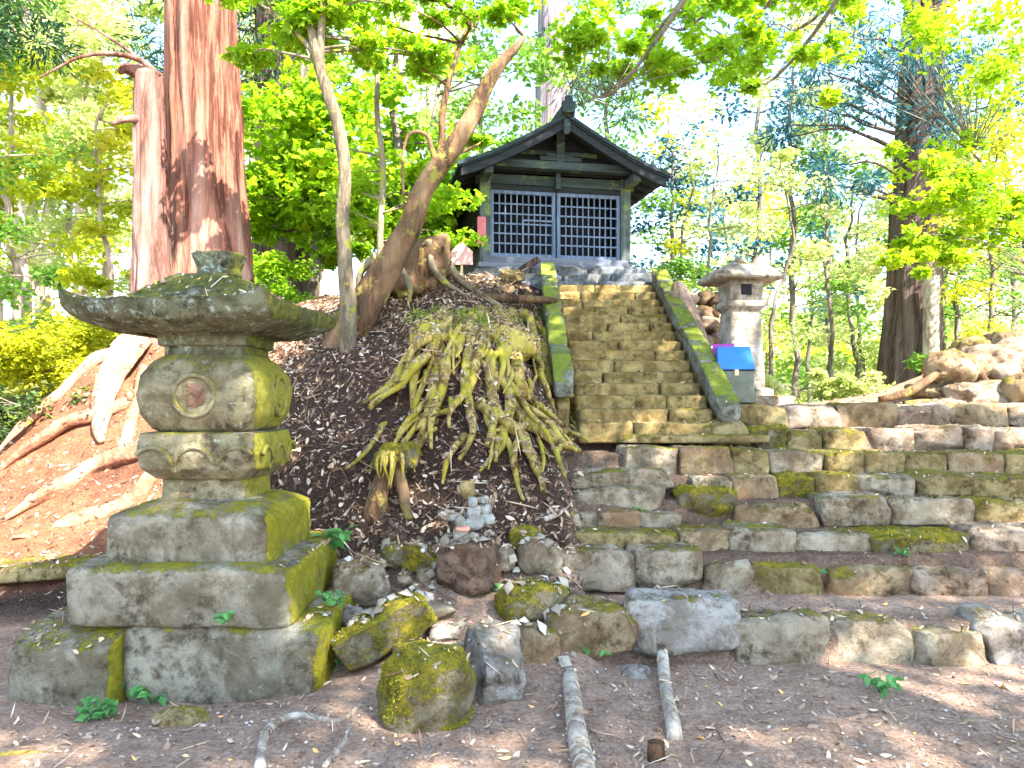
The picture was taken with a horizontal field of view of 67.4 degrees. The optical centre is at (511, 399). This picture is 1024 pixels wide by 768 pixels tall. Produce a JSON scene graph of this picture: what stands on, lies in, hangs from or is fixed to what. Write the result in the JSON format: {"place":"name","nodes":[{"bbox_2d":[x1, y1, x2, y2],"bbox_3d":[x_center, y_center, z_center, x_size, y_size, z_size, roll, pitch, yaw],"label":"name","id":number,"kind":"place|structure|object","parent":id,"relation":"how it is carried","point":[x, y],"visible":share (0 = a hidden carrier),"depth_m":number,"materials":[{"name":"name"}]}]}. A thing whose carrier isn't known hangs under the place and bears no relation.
{"place":"outdoors","nodes":[
{"label":"outdoors","id":0,"kind":"place"},
{"bbox_2d":[0,273,1023,767],"bbox_3d":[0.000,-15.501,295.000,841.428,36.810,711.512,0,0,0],"label":"ground","id":1,"kind":"structure","parent":0,"point":[22,611],"depth_m":4.18,"materials":[{"name":"soil"}]},
{"bbox_2d":[0,0,85,78],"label":"cedar tree","id":2,"kind":"object","parent":1,"relation":"on","point":[39,50],"visible":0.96,"depth_m":13.44,"materials":[{"name":"green plant"}]},
{"bbox_2d":[0,382,93,444],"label":"bush","id":3,"kind":"object","parent":1,"relation":"on","point":[20,410],"visible":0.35,"depth_m":7.43,"materials":[{"name":"green plant"}]},
{"bbox_2d":[0,0,96,338],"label":"woodland tree","id":4,"kind":"object","parent":1,"relation":"on","point":[48,276],"visible":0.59,"depth_m":13.39,"materials":[{"name":"green plant"}]},
{"bbox_2d":[0,554,100,583],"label":"mossy slab","id":5,"kind":"structure","parent":1,"relation":"on","point":[14,572],"depth_m":5.48,"materials":[{"name":"green stone"}]},
{"bbox_2d":[0,309,120,399],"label":"bush","id":6,"kind":"object","parent":1,"relation":"on","point":[21,360],"visible":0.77,"depth_m":9.65,"materials":[{"name":"green plant"}]},
{"bbox_2d":[0,10,130,331],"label":"woodland tree","id":7,"kind":"object","parent":1,"relation":"on","point":[8,200],"visible":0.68,"depth_m":15.89,"materials":[{"name":"green plant"}]},
{"bbox_2d":[0,0,131,318],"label":"woodland tree","id":8,"kind":"object","parent":1,"relation":"on","point":[48,94],"visible":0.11,"depth_m":23.67,"materials":[{"name":"green plant"}]},
{"bbox_2d":[0,390,133,470],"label":"surface root","id":9,"kind":"object","parent":1,"relation":"on","point":[46,435],"visible":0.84,"depth_m":7.00,"materials":[{"name":"red plant"}]},
{"bbox_2d":[1,437,138,521],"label":"surface root","id":10,"kind":"object","parent":1,"relation":"on","point":[117,456],"visible":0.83,"depth_m":6.57,"materials":[{"name":"red plant"}]},
{"bbox_2d":[0,0,140,323],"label":"woodland tree","id":11,"kind":"object","parent":1,"relation":"on","point":[101,16],"visible":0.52,"depth_m":17.66,"materials":[{"name":"green plant"}]},
{"bbox_2d":[12,472,156,538],"bbox_3d":[-3.468,0.866,6.296,1.052,0.543,0.214,0,0,-27],"label":"surface root","id":12,"kind":"object","parent":1,"relation":"on","point":[140,487],"visible":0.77,"depth_m":6.32,"materials":[{"name":"red plant"}]},
{"bbox_2d":[8,0,163,295],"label":"cedar tree","id":13,"kind":"object","parent":1,"relation":"on","point":[133,47],"visible":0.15,"depth_m":22.21,"materials":[{"name":"green plant"}]},
{"bbox_2d":[29,0,163,297],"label":"woodland tree","id":14,"kind":"object","parent":1,"relation":"on","point":[123,195],"visible":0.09,"depth_m":27.90,"materials":[{"name":"green plant"}]},
{"bbox_2d":[44,56,159,296],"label":"woodland tree","id":15,"kind":"object","parent":1,"relation":"on","point":[95,180],"visible":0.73,"depth_m":13.27,"materials":[{"name":"green plant"}]},
{"bbox_2d":[39,15,171,346],"bbox_3d":[-4.055,-2.160,7.989,1.335,3.686,0.647,0,0,-7],"label":"tree snag","id":16,"kind":"object","parent":1,"relation":"on","point":[151,258],"visible":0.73,"depth_m":8.01,"materials":[{"name":"red wood"}]},
{"bbox_2d":[90,334,152,443],"bbox_3d":[-4.081,-0.237,8.434,0.498,1.258,3.269,0,0,-17],"label":"surface root","id":17,"kind":"object","parent":1,"relation":"on","point":[114,369],"visible":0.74,"depth_m":7.31,"materials":[{"name":"beige plant"}]},
{"bbox_2d":[3,0,281,281],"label":"cedar tree","id":18,"kind":"object","parent":1,"relation":"on","point":[204,118],"visible":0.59,"depth_m":8.36,"materials":[{"name":"red plant"}]},
{"bbox_2d":[0,295,338,601],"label":"fallen leaves","id":19,"kind":"object","parent":1,"relation":"on","point":[35,533],"visible":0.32,"depth_m":6.52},
{"bbox_2d":[8,250,354,706],"bbox_3d":[-1.781,0.384,4.733,1.622,2.500,1.730,0,0,0],"label":"stone lantern","id":20,"kind":"object","parent":1,"relation":"on","point":[211,532],"visible":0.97,"depth_m":4.11,"materials":[{"name":"stone"}]},
{"bbox_2d":[111,0,396,302],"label":"cedar tree","id":21,"kind":"object","parent":1,"relation":"on","point":[283,245],"visible":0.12,"depth_m":11.64,"materials":[{"name":"green plant"}]},
{"bbox_2d":[252,248,318,303],"bbox_3d":[-3.087,-1.504,10.013,1.371,0.991,0.991,0,0,0],"label":"bush","id":22,"kind":"object","parent":1,"relation":"on","point":[279,270],"visible":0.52,"depth_m":9.85,"materials":[{"name":"green plant"}]},
{"bbox_2d":[241,49,401,298],"bbox_3d":[-2.839,-3.612,10.412,2.837,5.106,2.856,0,0,0],"label":"maple tree","id":23,"kind":"object","parent":1,"relation":"on","point":[277,176],"visible":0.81,"depth_m":9.97,"materials":[{"name":"green plant"}]},
{"bbox_2d":[204,0,454,352],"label":"slender tree","id":24,"kind":"object","parent":1,"relation":"on","point":[304,28],"visible":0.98,"depth_m":7.06,"materials":[{"name":"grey plant"}]},
{"bbox_2d":[330,553,390,607],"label":"loose stone","id":25,"kind":"object","parent":1,"relation":"on","point":[362,589],"visible":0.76,"depth_m":4.72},
{"bbox_2d":[259,0,480,271],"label":"maple tree","id":26,"kind":"object","parent":1,"relation":"on","point":[392,83],"visible":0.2,"depth_m":11.36,"materials":[{"name":"green plant"}]},
{"bbox_2d":[148,266,592,602],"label":"fallen leaves","id":27,"kind":"object","parent":1,"relation":"on","point":[512,508],"depth_m":6.02,"materials":[{"name":"plant"}]},
{"bbox_2d":[332,593,437,672],"bbox_3d":[-0.722,1.283,4.283,0.593,0.402,0.278,0,0,-27],"label":"mossy block","id":28,"kind":"object","parent":1,"relation":"on","point":[382,636],"depth_m":4.17,"materials":[{"name":"stone"}]},
{"bbox_2d":[363,442,420,524],"bbox_3d":[-0.851,0.603,5.479,0.399,0.610,0.369,0,0,0],"label":"stump","id":29,"kind":"object","parent":1,"relation":"on","point":[388,473],"visible":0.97,"depth_m":5.38,"materials":[{"name":"wood"}]},
{"bbox_2d":[297,7,487,316],"bbox_3d":[-1.272,-2.968,8.937,1.916,4.554,2.286,0,0,-43],"label":"slender tree","id":30,"kind":"object","parent":1,"relation":"on","point":[380,192],"visible":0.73,"depth_m":8.75,"materials":[{"name":"green plant"}]},
{"bbox_2d":[390,233,451,298],"bbox_3d":[-1.084,-1.365,8.301,0.897,0.833,0.716,0,0,0],"label":"root plate","id":31,"kind":"object","parent":1,"relation":"on","point":[423,278],"visible":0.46,"depth_m":8.02,"materials":[{"name":"brown plant"}]},
{"bbox_2d":[376,642,476,733],"bbox_3d":[-0.394,1.400,3.621,0.453,0.524,0.385,0,0,-22],"label":"boulder","id":32,"kind":"object","parent":1,"relation":"on","point":[454,701],"visible":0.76,"depth_m":3.48,"materials":[{"name":"stone"}]},
{"bbox_2d":[320,0,547,347],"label":"leaning tree","id":33,"kind":"object","parent":1,"relation":"on","point":[376,284],"visible":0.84,"depth_m":7.34,"materials":[{"name":"brown plant"}]},
{"bbox_2d":[380,0,490,149],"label":"woodland tree","id":34,"kind":"object","parent":1,"relation":"on","point":[427,112],"visible":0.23,"depth_m":23.95,"materials":[{"name":"green plant"}]},
{"bbox_2d":[321,508,576,666],"bbox_3d":[-0.342,1.087,4.575,1.437,0.775,0.870,0,0,0],"label":"rubble","id":35,"kind":"object","parent":1,"relation":"on","point":[564,661],"visible":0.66,"depth_m":4.59,"materials":[{"name":"stone"}]},
{"bbox_2d":[344,304,591,500],"bbox_3d":[0.043,-0.215,7.378,1.940,1.853,4.010,0,0,12],"label":"uprooted stump","id":36,"kind":"object","parent":1,"relation":"on","point":[502,353],"visible":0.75,"depth_m":6.28,"materials":[{"name":"green plant"}]},
{"bbox_2d":[400,0,535,172],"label":"woodland tree","id":37,"kind":"object","parent":1,"relation":"on","point":[460,113],"visible":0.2,"depth_m":18.37,"materials":[{"name":"green plant"}]},
{"bbox_2d":[435,532,501,595],"bbox_3d":[-0.276,1.060,4.859,0.412,0.422,0.335,0,0,12],"label":"rock","id":38,"kind":"object","parent":1,"relation":"on","point":[470,568],"visible":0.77,"depth_m":4.71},
{"bbox_2d":[390,22,589,249],"bbox_3d":[-0.550,-3.871,13.661,3.859,5.157,2.598,0,0,0],"label":"maple tree","id":39,"kind":"object","parent":1,"relation":"on","point":[539,62],"visible":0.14,"depth_m":13.39,"materials":[{"name":"green plant"}]},
{"bbox_2d":[464,618,525,704],"bbox_3d":[-0.087,1.351,3.960,0.298,0.393,0.498,0,0,-8],"label":"stone slab","id":40,"kind":"object","parent":1,"relation":"on","point":[508,685],"depth_m":3.83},
{"bbox_2d":[5,250,1023,767],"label":"fallen leaves","id":41,"kind":"object","parent":1,"relation":"on","point":[409,676],"depth_m":3.61,"materials":[{"name":"plant"}]},
{"bbox_2d":[11,250,1023,767],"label":"pebbles","id":42,"kind":"object","parent":1,"relation":"on","point":[553,694],"visible":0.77,"depth_m":3.57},
{"bbox_2d":[494,578,567,622],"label":"loose stone","id":43,"kind":"object","parent":1,"relation":"on","point":[547,596],"visible":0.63,"depth_m":4.50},
{"bbox_2d":[518,623,560,663],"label":"loose stone","id":44,"kind":"object","parent":1,"relation":"on","point":[537,645],"visible":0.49,"depth_m":4.21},
{"bbox_2d":[516,540,563,574],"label":"loose stone","id":45,"kind":"object","parent":1,"relation":"on","point":[535,558],"visible":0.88,"depth_m":4.88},
{"bbox_2d":[540,262,573,426],"bbox_3d":[0.465,-0.706,8.527,0.218,2.156,3.307,0,0,0],"label":"stair coping","id":46,"kind":"object","parent":1,"relation":"on","point":[562,371],"visible":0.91,"depth_m":7.67,"materials":[{"name":"stone"}]},
{"bbox_2d":[469,266,652,289],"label":"shrine platform","id":47,"kind":"structure","parent":1,"relation":"on","point":[614,275],"depth_m":10.26,"materials":[{"name":"stone"}]},
{"bbox_2d":[435,95,671,273],"bbox_3d":[0.371,-2.960,12.306,2.990,2.250,4.140,0,0,-11],"label":"wooden shrine","id":48,"kind":"object","parent":47,"relation":"on","point":[564,186],"visible":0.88,"depth_m":10.92,"materials":[{"name":"grey wood"}]},
{"bbox_2d":[562,667,595,767],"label":"log","id":49,"kind":"object","parent":1,"relation":"on","point":[580,750],"visible":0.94,"depth_m":3.42,"materials":[{"name":"grey wood"}]},
{"bbox_2d":[544,594,638,659],"bbox_3d":[0.456,1.332,4.506,0.562,0.345,0.402,0,0,0],"label":"kerb stone","id":50,"kind":"object","parent":1,"relation":"on","point":[615,632],"visible":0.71,"depth_m":4.33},
{"bbox_2d":[562,542,635,592],"bbox_3d":[0.559,1.124,5.165,0.513,0.298,0.364,0,0,0],"label":"step stone","id":51,"kind":"object","parent":1,"relation":"on","point":[601,568],"visible":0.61,"depth_m":5.01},
{"bbox_2d":[572,483,666,509],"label":"loose stone","id":52,"kind":"object","parent":1,"relation":"on","point":[647,497],"visible":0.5,"depth_m":5.72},
{"bbox_2d":[569,467,673,489],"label":"loose stone","id":53,"kind":"object","parent":1,"relation":"on","point":[603,476],"visible":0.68,"depth_m":5.86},
{"bbox_2d":[575,526,678,549],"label":"step stone","id":54,"kind":"object","parent":1,"relation":"on","point":[621,537],"visible":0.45,"depth_m":5.31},
{"bbox_2d":[569,0,697,247],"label":"woodland tree","id":55,"kind":"object","parent":1,"relation":"on","point":[609,137],"visible":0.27,"depth_m":17.82,"materials":[{"name":"green plant"}]},
{"bbox_2d":[558,285,714,443],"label":"stone staircase","id":56,"kind":"structure","parent":1,"relation":"on","point":[583,317],"depth_m":7.73,"materials":[{"name":"stone"}]},
{"bbox_2d":[615,444,677,473],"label":"step stone","id":57,"kind":"object","parent":1,"relation":"on","point":[653,456],"visible":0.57,"depth_m":6.23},
{"bbox_2d":[329,423,969,729],"bbox_3d":[0.836,0.878,5.337,4.363,1.350,2.281,0,0,-28],"label":"moss","id":58,"kind":"object","parent":1,"relation":"on","point":[883,529],"visible":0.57,"depth_m":4.35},
{"bbox_2d":[525,0,794,132],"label":"cedar tree","id":59,"kind":"object","parent":1,"relation":"on","point":[550,11],"visible":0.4,"depth_m":15.81,"materials":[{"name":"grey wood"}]},
{"bbox_2d":[626,542,702,587],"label":"step stone","id":60,"kind":"object","parent":1,"relation":"on","point":[660,565],"visible":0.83,"depth_m":5.00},
{"bbox_2d":[632,94,722,292],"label":"woodland tree","id":61,"kind":"object","parent":1,"relation":"on","point":[682,250],"visible":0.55,"depth_m":15.99,"materials":[{"name":"green plant"}]},
{"bbox_2d":[622,587,741,658],"bbox_3d":[0.983,1.304,4.510,0.696,0.355,0.400,0,0,0],"label":"kerb stone","id":62,"kind":"object","parent":1,"relation":"on","point":[667,622],"visible":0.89,"depth_m":4.37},
{"bbox_2d":[631,115,739,306],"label":"woodland tree","id":63,"kind":"object","parent":1,"relation":"on","point":[675,181],"visible":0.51,"depth_m":18.98,"materials":[{"name":"green plant"}]},
{"bbox_2d":[540,0,844,109],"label":"overhanging tree","id":64,"kind":"object","parent":1,"relation":"on","point":[585,36],"visible":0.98,"depth_m":7.39,"materials":[{"name":"green plant"}]},
{"bbox_2d":[617,433,769,442],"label":"thin slab","id":65,"kind":"structure","parent":1,"relation":"on","point":[693,438],"depth_m":6.47,"materials":[{"name":"yellow stone"}]},
{"bbox_2d":[651,269,740,421],"bbox_3d":[1.901,-0.586,8.393,0.217,2.218,3.569,0,0,0],"label":"stair coping","id":66,"kind":"object","parent":1,"relation":"on","point":[714,385],"visible":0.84,"depth_m":7.66,"materials":[{"name":"stone"}]},
{"bbox_2d":[670,444,732,474],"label":"step stone","id":67,"kind":"object","parent":1,"relation":"on","point":[712,459],"visible":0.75,"depth_m":6.20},
{"bbox_2d":[672,486,736,517],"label":"stone","id":68,"kind":"object","parent":1,"relation":"on","point":[706,508],"visible":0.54,"depth_m":5.66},
{"bbox_2d":[666,89,786,291],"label":"woodland tree","id":69,"kind":"object","parent":1,"relation":"on","point":[698,166],"visible":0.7,"depth_m":14.97,"materials":[{"name":"green plant"}]},
{"bbox_2d":[700,559,753,594],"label":"step stone","id":70,"kind":"object","parent":1,"relation":"on","point":[734,577],"visible":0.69,"depth_m":5.04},
{"bbox_2d":[712,344,754,403],"bbox_3d":[2.151,-0.229,7.461,0.364,0.655,0.320,0,0,8],"label":"metal box","id":71,"kind":"object","parent":1,"relation":"on","point":[737,365],"visible":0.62,"depth_m":7.33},
{"bbox_2d":[656,155,813,387],"bbox_3d":[7.874,-3.067,27.905,5.411,11.736,5.495,0,0,0],"label":"woodland tree","id":72,"kind":"object","parent":1,"relation":"on","point":[728,256],"visible":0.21,"depth_m":27.75,"materials":[{"name":"green plant"}]},
{"bbox_2d":[697,257,783,395],"bbox_3d":[2.413,-0.732,8.150,0.734,1.572,0.737,0,0,-7],"label":"stone lantern","id":73,"kind":"object","parent":1,"relation":"on","point":[740,284],"visible":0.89,"depth_m":7.97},
{"bbox_2d":[636,0,856,68],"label":"overhanging tree","id":74,"kind":"object","parent":1,"relation":"on","point":[653,13],"visible":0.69,"depth_m":8.49,"materials":[{"name":"green plant"}]},
{"bbox_2d":[675,13,820,293],"bbox_3d":[6.213,-4.838,19.949,3.788,13.521,3.780,0,0,0],"label":"woodland tree","id":75,"kind":"object","parent":1,"relation":"on","point":[756,245],"visible":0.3,"depth_m":19.92,"materials":[{"name":"green plant"}]},
{"bbox_2d":[722,520,795,551],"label":"step stone","id":76,"kind":"object","parent":1,"relation":"on","point":[773,537],"visible":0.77,"depth_m":5.28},
{"bbox_2d":[732,501,818,528],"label":"step stone","id":77,"kind":"object","parent":1,"relation":"on","point":[802,516],"visible":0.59,"depth_m":5.59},
{"bbox_2d":[719,146,838,391],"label":"woodland tree","id":78,"kind":"object","parent":1,"relation":"on","point":[785,157],"visible":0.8,"depth_m":12.97,"materials":[{"name":"green plant"}]},
{"bbox_2d":[538,263,1023,598],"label":"fallen leaves","id":79,"kind":"object","parent":1,"relation":"on","point":[763,590],"visible":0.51,"depth_m":6.05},
{"bbox_2d":[734,608,829,665],"bbox_3d":[1.542,1.402,4.511,0.560,0.353,0.397,0,0,0],"label":"kerb stone","id":80,"kind":"object","parent":1,"relation":"on","point":[795,638],"visible":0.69,"depth_m":4.36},
{"bbox_2d":[708,175,863,381],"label":"woodland tree","id":81,"kind":"object","parent":1,"relation":"on","point":[767,196],"visible":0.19,"depth_m":33.44,"materials":[{"name":"green plant"}]},
{"bbox_2d":[752,561,822,594],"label":"step stone","id":82,"kind":"object","parent":1,"relation":"on","point":[773,577],"visible":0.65,"depth_m":5.02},
{"bbox_2d":[738,2,896,399],"bbox_3d":[5.469,-3.474,14.446,2.453,8.212,3.116,0,0,-18],"label":"woodland tree","id":83,"kind":"object","parent":1,"relation":"on","point":[823,249],"visible":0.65,"depth_m":14.30,"materials":[{"name":"green plant"}]},
{"bbox_2d":[761,167,884,402],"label":"woodland tree","id":84,"kind":"object","parent":1,"relation":"on","point":[805,365],"visible":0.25,"depth_m":23.98,"materials":[{"name":"green plant"}]},
{"bbox_2d":[758,0,896,378],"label":"woodland tree","id":85,"kind":"object","parent":1,"relation":"on","point":[820,233],"visible":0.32,"depth_m":21.87,"materials":[{"name":"green plant"}]},
{"bbox_2d":[770,111,891,400],"bbox_3d":[6.516,-2.469,16.228,1.820,6.832,2.800,0,0,-16],"label":"woodland tree","id":86,"kind":"object","parent":1,"relation":"on","point":[828,288],"visible":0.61,"depth_m":15.95,"materials":[{"name":"green plant"}]},
{"bbox_2d":[796,527,871,550],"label":"step stone","id":87,"kind":"object","parent":1,"relation":"on","point":[831,539],"visible":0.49,"depth_m":5.34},
{"bbox_2d":[800,137,891,382],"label":"woodland tree","id":88,"kind":"object","parent":1,"relation":"on","point":[839,364],"visible":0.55,"depth_m":16.78,"materials":[{"name":"green plant"}]},
{"bbox_2d":[806,490,891,526],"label":"step stone","id":89,"kind":"object","parent":1,"relation":"on","point":[848,509],"visible":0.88,"depth_m":5.59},
{"bbox_2d":[807,367,895,400],"bbox_3d":[5.545,-0.160,12.000,1.622,0.765,1.378,0,0,0],"label":"bush","id":90,"kind":"object","parent":1,"relation":"on","point":[846,383],"visible":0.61,"depth_m":12.12,"materials":[{"name":"green plant"}]},
{"bbox_2d":[825,402,898,427],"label":"step stone","id":91,"kind":"object","parent":1,"relation":"on","point":[873,414],"visible":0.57,"depth_m":7.12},
{"bbox_2d":[786,191,943,396],"bbox_3d":[11.789,-2.318,25.985,5.575,10.154,5.188,0,0,0],"label":"woodland tree","id":92,"kind":"object","parent":1,"relation":"on","point":[872,364],"visible":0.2,"depth_m":26.01,"materials":[{"name":"green plant"}]},
{"bbox_2d":[821,610,914,663],"bbox_3d":[2.053,1.466,4.549,0.604,0.418,0.379,0,0,0],"label":"kerb stone","id":93,"kind":"object","parent":1,"relation":"on","point":[872,637],"visible":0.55,"depth_m":4.40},
{"bbox_2d":[823,564,912,595],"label":"step stone","id":94,"kind":"object","parent":1,"relation":"on","point":[895,580],"visible":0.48,"depth_m":5.02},
{"bbox_2d":[752,0,1023,391],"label":"cedar tree","id":95,"kind":"object","parent":1,"relation":"on","point":[901,339],"visible":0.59,"depth_m":13.59,"materials":[{"name":"green plant"}]},
{"bbox_2d":[770,0,1023,305],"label":"young maple","id":96,"kind":"object","parent":1,"relation":"on","point":[927,30],"visible":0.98,"depth_m":9.72,"materials":[{"name":"green plant"}]},
{"bbox_2d":[858,526,969,552],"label":"step stone","id":97,"kind":"object","parent":1,"relation":"on","point":[883,544],"visible":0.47,"depth_m":5.28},
{"bbox_2d":[893,424,962,449],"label":"step stone","id":98,"kind":"object","parent":1,"relation":"on","point":[945,437],"visible":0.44,"depth_m":6.60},
{"bbox_2d":[884,494,974,526],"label":"step stone","id":99,"kind":"object","parent":1,"relation":"on","point":[910,510],"visible":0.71,"depth_m":5.60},
{"bbox_2d":[899,469,973,496],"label":"step stone","id":100,"kind":"object","parent":1,"relation":"on","point":[942,484],"visible":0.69,"depth_m":5.91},
{"bbox_2d":[908,625,987,666],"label":"kerb stone","id":101,"kind":"object","parent":1,"relation":"on","point":[943,646],"visible":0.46,"depth_m":4.34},
{"bbox_2d":[910,565,988,596],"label":"step stone","id":102,"kind":"object","parent":1,"relation":"on","point":[927,580],"visible":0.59,"depth_m":4.98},
{"bbox_2d":[882,43,1023,340],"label":"woodland tree","id":103,"kind":"object","parent":1,"relation":"on","point":[957,314],"visible":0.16,"depth_m":14.74,"materials":[{"name":"green plant"}]},
{"bbox_2d":[921,348,991,384],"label":"boulder","id":104,"kind":"object","parent":1,"relation":"on","point":[971,368],"visible":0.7,"depth_m":7.88,"materials":[{"name":"beige stone"}]},
{"bbox_2d":[920,110,1023,336],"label":"woodland tree","id":105,"kind":"object","parent":1,"relation":"on","point":[997,155],"visible":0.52,"depth_m":12.92,"materials":[{"name":"green plant"}]},
{"bbox_2d":[947,401,1008,426],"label":"step stone","id":106,"kind":"object","parent":1,"relation":"on","point":[986,414],"visible":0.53,"depth_m":7.10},
{"bbox_2d":[943,4,1023,335],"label":"woodland tree","id":107,"kind":"object","parent":1,"relation":"on","point":[1014,313],"visible":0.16,"depth_m":21.95,"materials":[{"name":"green plant"}]},
{"bbox_2d":[947,521,1023,551],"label":"step stone","id":108,"kind":"object","parent":1,"relation":"on","point":[987,537],"visible":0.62,"depth_m":5.32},
{"bbox_2d":[955,603,1023,664],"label":"kerb stone","id":109,"kind":"object","parent":1,"relation":"on","point":[1004,643],"visible":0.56,"depth_m":4.38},
{"bbox_2d":[959,336,1023,379],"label":"boulder","id":110,"kind":"object","parent":1,"relation":"on","point":[1004,358],"visible":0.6,"depth_m":8.00,"materials":[{"name":"stone"}]},
{"bbox_2d":[0,0,1023,379],"label":"sky","id":111,"kind":"structure","parent":0,"point":[504,90],"materials":[{"name":"white"}]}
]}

